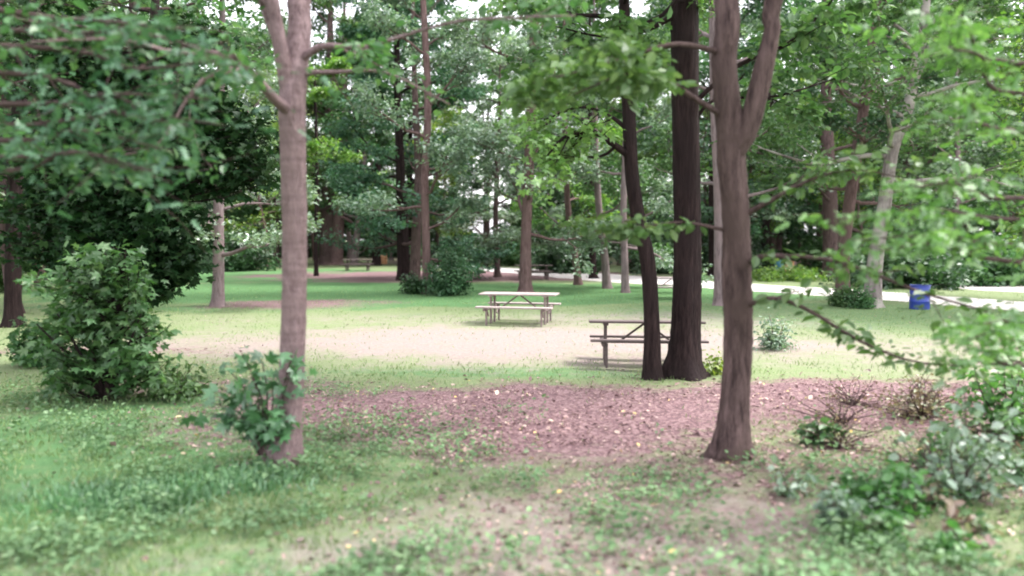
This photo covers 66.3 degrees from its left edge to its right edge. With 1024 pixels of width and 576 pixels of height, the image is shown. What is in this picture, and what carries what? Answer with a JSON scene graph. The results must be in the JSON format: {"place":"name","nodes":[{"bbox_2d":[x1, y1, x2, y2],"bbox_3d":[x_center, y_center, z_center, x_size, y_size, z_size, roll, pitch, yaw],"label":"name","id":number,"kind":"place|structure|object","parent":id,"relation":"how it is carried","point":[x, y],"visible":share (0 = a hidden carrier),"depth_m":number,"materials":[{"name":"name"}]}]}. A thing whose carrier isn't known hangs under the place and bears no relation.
{"place":"outdoors","nodes":[
{"label":"outdoors","id":0,"kind":"place"},
{"bbox_2d":[0,241,1023,575],"bbox_3d":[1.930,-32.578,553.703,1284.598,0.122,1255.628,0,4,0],"label":"ground","id":1,"kind":"structure","parent":0,"point":[496,345],"depth_m":9.46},
{"bbox_2d":[0,313,69,368],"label":"shrub","id":2,"kind":"object","parent":1,"relation":"on","point":[14,346],"visible":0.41,"depth_m":12.75,"materials":[{"name":"green plant"}]},
{"bbox_2d":[0,0,148,313],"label":"broadleaf tree","id":3,"kind":"object","parent":1,"relation":"on","point":[2,225],"visible":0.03,"depth_m":21.78,"materials":[{"name":"green plant"}]},
{"bbox_2d":[14,239,183,408],"bbox_3d":[-5.333,0.455,10.144,2.683,2.206,1.660,0,4,0],"label":"maple bush","id":4,"kind":"object","parent":1,"relation":"on","point":[106,361],"visible":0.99,"depth_m":9.97,"materials":[{"name":"green plant"}]},
{"bbox_2d":[0,0,204,327],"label":"broadleaf tree","id":5,"kind":"object","parent":1,"relation":"on","point":[13,308],"visible":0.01,"depth_m":18.55,"materials":[{"name":"green plant"}]},
{"bbox_2d":[0,0,273,303],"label":"broadleaf tree","id":6,"kind":"object","parent":1,"relation":"on","point":[240,11],"visible":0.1,"depth_m":23.80,"materials":[{"name":"green plant"}]},
{"bbox_2d":[0,0,280,353],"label":"maple tree","id":7,"kind":"object","parent":1,"relation":"on","point":[104,214],"visible":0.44,"depth_m":12.24,"materials":[{"name":"green plant"}]},
{"bbox_2d":[123,357,217,403],"bbox_3d":[-4.545,1.254,10.426,1.224,0.690,1.194,0,4,0],"label":"shrub","id":8,"kind":"object","parent":1,"relation":"on","point":[176,387],"visible":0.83,"depth_m":10.23,"materials":[{"name":"green plant"}]},
{"bbox_2d":[1,453,356,528],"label":"long grass","id":9,"kind":"structure","parent":1,"relation":"on","point":[108,488],"depth_m":6.35,"materials":[{"name":"green plant"}]},
{"bbox_2d":[0,0,369,260],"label":"locust tree","id":10,"kind":"object","parent":1,"relation":"on","point":[71,99],"visible":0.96,"depth_m":5.33,"materials":[{"name":"green plant"}]},
{"bbox_2d":[198,226,281,271],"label":"shrub","id":11,"kind":"object","parent":1,"relation":"on","point":[249,259],"visible":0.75,"depth_m":51.12,"materials":[{"name":"green plant"}]},
{"bbox_2d":[205,12,280,245],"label":"broadleaf tree","id":12,"kind":"object","parent":1,"relation":"on","point":[245,22],"visible":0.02,"depth_m":61.40,"materials":[{"name":"green plant"}]},
{"bbox_2d":[170,0,324,306],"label":"broadleaf tree","id":13,"kind":"object","parent":1,"relation":"on","point":[218,291],"visible":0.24,"depth_m":24.18,"materials":[{"name":"green plant"}]},
{"bbox_2d":[178,346,318,461],"bbox_3d":[-2.348,1.099,7.235,1.270,1.142,0.782,1,4,22],"label":"sapling","id":14,"kind":"object","parent":1,"relation":"on","point":[255,419],"visible":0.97,"depth_m":7.13,"materials":[{"name":"green plant"}]},
{"bbox_2d":[224,63,313,266],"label":"broadleaf tree","id":15,"kind":"object","parent":1,"relation":"on","point":[274,211],"visible":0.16,"depth_m":55.28,"materials":[{"name":"green plant"}]},
{"bbox_2d":[224,20,356,265],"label":"broadleaf tree","id":16,"kind":"object","parent":1,"relation":"on","point":[243,217],"visible":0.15,"depth_m":60.16,"materials":[{"name":"green plant"}]},
{"bbox_2d":[0,0,594,468],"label":"broadleaf tree","id":17,"kind":"object","parent":1,"relation":"on","point":[294,52],"visible":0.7,"depth_m":6.93,"materials":[{"name":"plant"}]},
{"bbox_2d":[265,49,387,275],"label":"broadleaf tree","id":18,"kind":"object","parent":1,"relation":"on","point":[317,94],"visible":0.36,"depth_m":43.91,"materials":[{"name":"green plant"}]},
{"bbox_2d":[255,0,406,232],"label":"broadleaf tree","id":19,"kind":"object","parent":1,"relation":"on","point":[324,14],"visible":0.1,"depth_m":64.49,"materials":[{"name":"green plant"}]},
{"bbox_2d":[246,0,421,265],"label":"broadleaf tree","id":20,"kind":"object","parent":1,"relation":"on","point":[325,252],"visible":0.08,"depth_m":61.99,"materials":[{"name":"green plant"}]},
{"bbox_2d":[249,0,421,264],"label":"broadleaf tree","id":21,"kind":"object","parent":1,"relation":"on","point":[337,256],"visible":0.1,"depth_m":62.00,"materials":[{"name":"green plant"}]},
{"bbox_2d":[306,22,421,265],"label":"broadleaf tree","id":22,"kind":"object","parent":1,"relation":"on","point":[336,107],"visible":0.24,"depth_m":59.60,"materials":[{"name":"green plant"}]},
{"bbox_2d":[314,4,434,265],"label":"broadleaf tree","id":23,"kind":"object","parent":1,"relation":"on","point":[376,260],"visible":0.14,"depth_m":60.08,"materials":[{"name":"green plant"}]},
{"bbox_2d":[335,1,475,249],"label":"broadleaf tree","id":24,"kind":"object","parent":1,"relation":"on","point":[411,179],"visible":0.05,"depth_m":66.24,"materials":[{"name":"green plant"}]},
{"bbox_2d":[325,0,494,293],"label":"broadleaf tree","id":25,"kind":"object","parent":1,"relation":"on","point":[455,161],"visible":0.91,"depth_m":29.28,"materials":[{"name":"green plant"}]},
{"bbox_2d":[317,0,502,280],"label":"broadleaf tree","id":26,"kind":"object","parent":1,"relation":"on","point":[403,260],"visible":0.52,"depth_m":39.08,"materials":[{"name":"green plant"}]},
{"bbox_2d":[397,270,426,293],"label":"shrub","id":27,"kind":"object","parent":1,"relation":"on","point":[409,286],"visible":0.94,"depth_m":29.77,"materials":[{"name":"green plant"}]},
{"bbox_2d":[314,0,516,280],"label":"broadleaf tree","id":28,"kind":"object","parent":1,"relation":"on","point":[368,178],"visible":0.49,"depth_m":38.47,"materials":[{"name":"green plant"}]},
{"bbox_2d":[394,69,481,244],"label":"broadleaf tree","id":29,"kind":"object","parent":1,"relation":"on","point":[437,236],"visible":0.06,"depth_m":77.32,"materials":[{"name":"green plant"}]},
{"bbox_2d":[417,244,478,296],"bbox_3d":[-2.363,-0.636,29.237,2.295,2.029,2.164,0,4,0],"label":"shrub","id":30,"kind":"object","parent":1,"relation":"on","point":[450,278],"visible":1,"depth_m":28.80,"materials":[{"name":"green plant"}]},
{"bbox_2d":[404,102,492,244],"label":"broadleaf tree","id":31,"kind":"object","parent":1,"relation":"on","point":[439,124],"visible":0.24,"depth_m":62.69,"materials":[{"name":"green plant"}]},
{"bbox_2d":[421,70,493,257],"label":"spruce tree","id":32,"kind":"object","parent":1,"relation":"on","point":[477,185],"visible":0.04,"depth_m":84.59,"materials":[{"name":"plant"}]},
{"bbox_2d":[421,231,502,268],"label":"shrub","id":33,"kind":"object","parent":1,"relation":"on","point":[487,264],"visible":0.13,"depth_m":56.61,"materials":[{"name":"green plant"}]},
{"bbox_2d":[406,1,550,261],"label":"broadleaf tree","id":34,"kind":"object","parent":1,"relation":"on","point":[457,12],"visible":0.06,"depth_m":70.06,"materials":[{"name":"green plant"}]},
{"bbox_2d":[429,20,566,276],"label":"broadleaf tree","id":35,"kind":"object","parent":1,"relation":"on","point":[507,235],"visible":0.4,"depth_m":42.77,"materials":[{"name":"green plant"}]},
{"bbox_2d":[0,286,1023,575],"bbox_3d":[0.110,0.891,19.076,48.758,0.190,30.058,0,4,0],"label":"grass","id":36,"kind":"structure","parent":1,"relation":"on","point":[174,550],"depth_m":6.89,"materials":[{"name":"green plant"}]},
{"bbox_2d":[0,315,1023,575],"bbox_3d":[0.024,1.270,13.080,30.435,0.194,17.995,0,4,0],"label":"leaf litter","id":37,"kind":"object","parent":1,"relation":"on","point":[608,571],"visible":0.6,"depth_m":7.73,"materials":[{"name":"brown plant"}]},
{"bbox_2d":[0,359,1023,575],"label":"ground weeds","id":38,"kind":"object","parent":1,"relation":"on","point":[824,565],"visible":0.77,"depth_m":5.72,"materials":[{"name":"green plant"}]},
{"bbox_2d":[484,239,543,266],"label":"shrub","id":39,"kind":"object","parent":1,"relation":"on","point":[508,260],"visible":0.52,"depth_m":60.32,"materials":[{"name":"green plant"}]},
{"bbox_2d":[475,292,560,326],"bbox_3d":[0.183,0.501,19.580,1.920,0.750,1.576,1,4,12],"label":"picnic table","id":40,"kind":"object","parent":1,"relation":"on","point":[546,309],"visible":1,"depth_m":19.41,"materials":[{"name":"brown wood"}]},
{"bbox_2d":[431,0,614,291],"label":"broadleaf tree","id":41,"kind":"object","parent":1,"relation":"on","point":[493,140],"visible":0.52,"depth_m":29.59,"materials":[{"name":"green plant"}]},
{"bbox_2d":[460,17,617,239],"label":"broadleaf tree","id":42,"kind":"object","parent":1,"relation":"on","point":[513,37],"visible":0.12,"depth_m":65.29,"materials":[{"name":"green plant"}]},
{"bbox_2d":[515,221,612,273],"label":"shrub","id":43,"kind":"object","parent":1,"relation":"on","point":[556,258],"visible":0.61,"depth_m":48.14,"materials":[{"name":"green plant"}]},
{"bbox_2d":[503,0,637,284],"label":"broadleaf tree","id":44,"kind":"object","parent":1,"relation":"on","point":[589,199],"visible":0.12,"depth_m":35.50,"materials":[{"name":"green plant"}]},
{"bbox_2d":[509,0,647,249],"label":"broadleaf tree","id":45,"kind":"object","parent":1,"relation":"on","point":[573,209],"visible":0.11,"depth_m":58.64,"materials":[{"name":"green plant"}]},
{"bbox_2d":[468,0,714,380],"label":"broadleaf tree","id":46,"kind":"object","parent":1,"relation":"on","point":[652,363],"visible":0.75,"depth_m":11.61,"materials":[{"name":"green plant"}]},
{"bbox_2d":[516,0,672,288],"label":"broadleaf tree","id":47,"kind":"object","parent":1,"relation":"on","point":[596,193],"visible":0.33,"depth_m":32.88,"materials":[{"name":"green plant"}]},
{"bbox_2d":[515,9,673,278],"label":"broadleaf tree","id":48,"kind":"object","parent":1,"relation":"on","point":[592,260],"visible":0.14,"depth_m":40.88,"materials":[{"name":"green plant"}]},
{"bbox_2d":[196,127,1023,257],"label":"woods","id":49,"kind":"object","parent":1,"relation":"on","point":[787,242],"visible":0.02,"depth_m":87.62,"materials":[{"name":"green plant"}]},
{"bbox_2d":[581,98,668,262],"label":"broadleaf tree","id":50,"kind":"object","parent":1,"relation":"on","point":[640,155],"visible":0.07,"depth_m":56.33,"materials":[{"name":"green plant"}]},
{"bbox_2d":[550,0,713,292],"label":"broadleaf tree","id":51,"kind":"object","parent":1,"relation":"on","point":[668,261],"visible":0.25,"depth_m":30.34,"materials":[{"name":"green plant"}]},
{"bbox_2d":[589,319,708,367],"bbox_3d":[2.276,0.931,13.379,1.920,0.750,1.576,0,0,5],"label":"picnic table","id":52,"kind":"object","parent":1,"relation":"on","point":[604,340],"visible":0.49,"depth_m":13.09,"materials":[{"name":"brown wood"}]},
{"bbox_2d":[608,222,703,274],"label":"shrub","id":53,"kind":"object","parent":1,"relation":"on","point":[634,263],"visible":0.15,"depth_m":47.76,"materials":[{"name":"green plant"}]},
{"bbox_2d":[616,0,752,211],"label":"broadleaf tree","id":54,"kind":"object","parent":1,"relation":"on","point":[650,103],"visible":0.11,"depth_m":55.03,"materials":[{"name":"green plant"}]},
{"bbox_2d":[477,0,910,381],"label":"broadleaf tree","id":55,"kind":"object","parent":1,"relation":"on","point":[683,360],"visible":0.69,"depth_m":11.74,"materials":[{"name":"plant"}]},
{"bbox_2d":[641,43,778,268],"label":"broadleaf tree","id":56,"kind":"object","parent":1,"relation":"on","point":[706,125],"visible":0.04,"depth_m":52.85,"materials":[{"name":"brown plant"}]},
{"bbox_2d":[702,346,722,375],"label":"shrub","id":57,"kind":"object","parent":1,"relation":"on","point":[715,369],"visible":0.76,"depth_m":12.31,"materials":[{"name":"green plant"}]},
{"bbox_2d":[630,0,818,275],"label":"broadleaf tree","id":58,"kind":"object","parent":1,"relation":"on","point":[707,212],"visible":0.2,"depth_m":43.29,"materials":[{"name":"green plant"}]},
{"bbox_2d":[701,223,782,272],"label":"shrub","id":59,"kind":"object","parent":1,"relation":"on","point":[705,251],"visible":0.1,"depth_m":49.04,"materials":[{"name":"green plant"}]},
{"bbox_2d":[494,0,1021,464],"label":"broadleaf tree","id":60,"kind":"object","parent":1,"relation":"on","point":[629,66],"visible":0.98,"depth_m":7.14,"materials":[{"name":"brown plant"}]},
{"bbox_2d":[638,0,877,305],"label":"broadleaf tree","id":61,"kind":"object","parent":1,"relation":"on","point":[779,133],"visible":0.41,"depth_m":24.60,"materials":[{"name":"green plant"}]},
{"bbox_2d":[699,61,818,246],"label":"broadleaf tree","id":62,"kind":"object","parent":1,"relation":"on","point":[756,177],"visible":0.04,"depth_m":54.27,"materials":[{"name":"green plant"}]},
{"bbox_2d":[699,0,855,266],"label":"broadleaf tree","id":63,"kind":"object","parent":1,"relation":"on","point":[771,238],"visible":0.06,"depth_m":57.80,"materials":[{"name":"green plant"}]},
{"bbox_2d":[752,306,803,350],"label":"shrub","id":64,"kind":"object","parent":1,"relation":"on","point":[773,341],"visible":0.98,"depth_m":14.89,"materials":[{"name":"green plant"}]},
{"bbox_2d":[700,0,863,269],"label":"broadleaf tree","id":65,"kind":"object","parent":1,"relation":"on","point":[786,231],"visible":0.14,"depth_m":49.80,"materials":[{"name":"green plant"}]},
{"bbox_2d":[752,264,833,281],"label":"shrub","id":66,"kind":"object","parent":1,"relation":"on","point":[795,274],"visible":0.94,"depth_m":38.95,"materials":[{"name":"green plant"}]},
{"bbox_2d":[767,454,821,500],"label":"weed plant","id":67,"kind":"object","parent":1,"relation":"on","point":[784,489],"visible":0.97,"depth_m":6.31,"materials":[{"name":"green plant"}]},
{"bbox_2d":[791,414,847,447],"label":"shrub","id":68,"kind":"object","parent":1,"relation":"on","point":[814,424],"visible":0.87,"depth_m":7.98,"materials":[{"name":"green plant"}]},
{"bbox_2d":[786,222,866,271],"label":"shrub","id":69,"kind":"object","parent":1,"relation":"on","point":[809,263],"visible":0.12,"depth_m":50.03,"materials":[{"name":"green plant"}]},
{"bbox_2d":[811,483,860,529],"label":"weed plant","id":70,"kind":"object","parent":1,"relation":"on","point":[842,513],"visible":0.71,"depth_m":5.63,"materials":[{"name":"green plant"}]},
{"bbox_2d":[743,3,930,253],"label":"broadleaf tree","id":71,"kind":"object","parent":1,"relation":"on","point":[817,136],"visible":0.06,"depth_m":52.62,"materials":[{"name":"green plant"}]},
{"bbox_2d":[792,415,884,454],"bbox_3d":[3.293,1.431,7.846,0.856,0.431,0.793,0,4,0],"label":"twiggy brush","id":72,"kind":"object","parent":1,"relation":"on","point":[841,443],"visible":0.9,"depth_m":7.85,"materials":[{"name":"brown plant"}]},
{"bbox_2d":[740,0,943,277],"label":"broadleaf tree","id":73,"kind":"object","parent":1,"relation":"on","point":[829,213],"visible":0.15,"depth_m":42.74,"materials":[{"name":"green plant"}]},
{"bbox_2d":[823,283,862,307],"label":"shrub","id":74,"kind":"object","parent":1,"relation":"on","point":[835,298],"visible":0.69,"depth_m":24.31,"materials":[{"name":"green plant"}]},
{"bbox_2d":[785,392,901,432],"bbox_3d":[3.741,1.377,8.995,1.161,0.445,1.306,0,4,0],"label":"twiggy brush","id":75,"kind":"object","parent":1,"relation":"on","point":[842,420],"visible":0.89,"depth_m":9.00,"materials":[{"name":"brown plant"}]},
{"bbox_2d":[807,372,896,410],"bbox_3d":[4.312,1.302,9.984,1.111,0.441,1.110,-3,4,-35],"label":"twiggy brush","id":76,"kind":"object","parent":1,"relation":"on","point":[852,399],"visible":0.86,"depth_m":9.92,"materials":[{"name":"brown plant"}]},
{"bbox_2d":[839,281,879,308],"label":"shrub","id":77,"kind":"object","parent":1,"relation":"on","point":[862,301],"visible":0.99,"depth_m":23.60,"materials":[{"name":"green plant"}]},
{"bbox_2d":[830,514,892,542],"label":"weed plant","id":78,"kind":"object","parent":1,"relation":"on","point":[835,527],"visible":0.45,"depth_m":5.33,"materials":[{"name":"green plant"}]},
{"bbox_2d":[832,502,898,540],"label":"weed plant","id":79,"kind":"object","parent":1,"relation":"on","point":[853,516],"visible":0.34,"depth_m":5.43,"materials":[{"name":"green plant"}]},
{"bbox_2d":[811,81,920,251],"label":"broadleaf tree","id":80,"kind":"object","parent":1,"relation":"on","point":[839,144],"visible":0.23,"depth_m":44.79,"materials":[{"name":"green plant"}]},
{"bbox_2d":[709,0,1023,307],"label":"broadleaf tree","id":81,"kind":"object","parent":1,"relation":"on","point":[987,8],"visible":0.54,"depth_m":23.20,"materials":[{"name":"green plant"}]},
{"bbox_2d":[762,0,982,291],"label":"broadleaf tree","id":82,"kind":"object","parent":1,"relation":"on","point":[864,114],"visible":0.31,"depth_m":25.82,"materials":[{"name":"green plant"}]},
{"bbox_2d":[851,522,911,555],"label":"weed plant","id":83,"kind":"object","parent":1,"relation":"on","point":[879,534],"visible":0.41,"depth_m":5.26,"materials":[{"name":"green plant"}]},
{"bbox_2d":[868,511,910,542],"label":"weed plant","id":84,"kind":"object","parent":1,"relation":"on","point":[901,522],"visible":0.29,"depth_m":5.41,"materials":[{"name":"green plant"}]},
{"bbox_2d":[832,456,949,521],"bbox_3d":[2.851,1.576,6.029,0.780,0.548,0.682,-1,4,-22],"label":"shrub","id":85,"kind":"object","parent":1,"relation":"on","point":[878,487],"visible":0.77,"depth_m":5.91,"materials":[{"name":"green plant"}]},
{"bbox_2d":[774,0,1023,394],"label":"locust tree","id":86,"kind":"object","parent":1,"relation":"on","point":[986,332],"visible":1,"depth_m":5.47,"materials":[{"name":"green plant"}]},
{"bbox_2d":[818,231,989,290],"bbox_3d":[17.248,-1.200,34.703,6.602,3.081,6.612,0,4,0],"label":"shrub","id":87,"kind":"object","parent":1,"relation":"on","point":[951,280],"visible":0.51,"depth_m":33.14,"materials":[{"name":"green plant"}]},
{"bbox_2d":[833,1,977,242],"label":"broadleaf tree","id":88,"kind":"object","parent":1,"relation":"on","point":[966,139],"visible":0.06,"depth_m":57.22,"materials":[{"name":"green plant"}]},
{"bbox_2d":[818,1,1001,241],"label":"broadleaf tree","id":89,"kind":"object","parent":1,"relation":"on","point":[925,149],"visible":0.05,"depth_m":47.90,"materials":[{"name":"green plant"}]},
{"bbox_2d":[863,376,972,424],"bbox_3d":[4.740,1.288,9.182,1.321,0.684,1.407,0,4,0],"label":"shrub","id":90,"kind":"object","parent":1,"relation":"on","point":[923,409],"visible":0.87,"depth_m":9.15,"materials":[{"name":"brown plant"}]},
{"bbox_2d":[909,284,930,309],"bbox_3d":[12.232,0.269,23.531,0.582,0.720,0.582,0,4,0],"label":"barrel","id":91,"kind":"object","parent":1,"relation":"on","point":[913,302],"visible":0.72,"depth_m":23.31,"materials":[{"name":"blue paint"}]},
{"bbox_2d":[867,419,974,474],"bbox_3d":[3.701,1.439,6.970,0.962,0.546,0.873,3,5,43],"label":"twiggy brush","id":92,"kind":"object","parent":1,"relation":"on","point":[924,445],"visible":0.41,"depth_m":7.01,"materials":[{"name":"brown plant"}]},
{"bbox_2d":[836,0,1023,227],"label":"broadleaf tree","id":93,"kind":"object","parent":1,"relation":"on","point":[923,161],"visible":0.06,"depth_m":51.96,"materials":[{"name":"green plant"}]},
{"bbox_2d":[921,519,980,565],"bbox_3d":[2.887,1.681,5.175,0.349,0.346,0.375,-2,4,-32],"label":"weed plant","id":94,"kind":"object","parent":1,"relation":"on","point":[966,546],"visible":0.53,"depth_m":5.16,"materials":[{"name":"green plant"}]},
{"bbox_2d":[880,359,1023,502],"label":"shrub","id":95,"kind":"object","parent":1,"relation":"on","point":[956,463],"visible":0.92,"depth_m":6.14,"materials":[{"name":"green plant"}]},
{"bbox_2d":[880,0,1023,250],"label":"broadleaf tree","id":96,"kind":"object","parent":1,"relation":"on","point":[956,157],"visible":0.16,"depth_m":42.70,"materials":[{"name":"green plant"}]},
{"bbox_2d":[939,495,1005,548],"bbox_3d":[3.108,1.647,5.406,0.379,0.383,0.366,-2,4,-27],"label":"weed plant","id":97,"kind":"object","parent":1,"relation":"on","point":[952,511],"visible":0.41,"depth_m":5.41,"materials":[{"name":"brown plant"}]},
{"bbox_2d":[933,326,1023,440],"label":"shrub","id":98,"kind":"object","parent":1,"relation":"on","point":[989,398],"visible":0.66,"depth_m":8.23,"materials":[{"name":"green plant"}]},
{"bbox_2d":[958,505,1003,544],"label":"weed plant","id":99,"kind":"object","parent":1,"relation":"on","point":[965,512],"visible":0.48,"depth_m":5.43,"materials":[{"name":"green plant"}]},
{"bbox_2d":[939,232,1023,286],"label":"shrub","id":100,"kind":"object","parent":1,"relation":"on","point":[993,270],"visible":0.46,"depth_m":34.64,"materials":[{"name":"green plant"}]},
{"bbox_2d":[943,0,1023,216],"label":"broadleaf tree","id":101,"kind":"object","parent":1,"relation":"on","point":[1009,190],"visible":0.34,"depth_m":28.19,"materials":[{"name":"green plant"}]},
{"bbox_2d":[945,1,1023,239],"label":"broadleaf tree","id":102,"kind":"object","parent":1,"relation":"on","point":[987,163],"visible":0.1,"depth_m":44.92,"materials":[{"name":"green plant"}]},
{"bbox_2d":[979,0,1023,252],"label":"broadleaf tree","id":103,"kind":"object","parent":1,"relation":"on","point":[1009,227],"visible":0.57,"depth_m":21.37,"materials":[{"name":"green plant"}]},
{"bbox_2d":[114,0,1022,239],"label":"sky","id":104,"kind":"structure","parent":0,"point":[472,5],"materials":[{"name":"white"}]},
{"bbox_2d":[431,265,1023,311],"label":"gravel road","id":105,"kind":"structure","parent":0,"point":[770,288],"depth_m":32.40,"materials":[{"name":"grey gravel"}]},
{"bbox_2d":[931,285,1023,291],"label":"gravel turnout","id":106,"kind":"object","parent":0,"point":[1004,288],"visible":0.35,"depth_m":33.05,"materials":[{"name":"grey gravel"}]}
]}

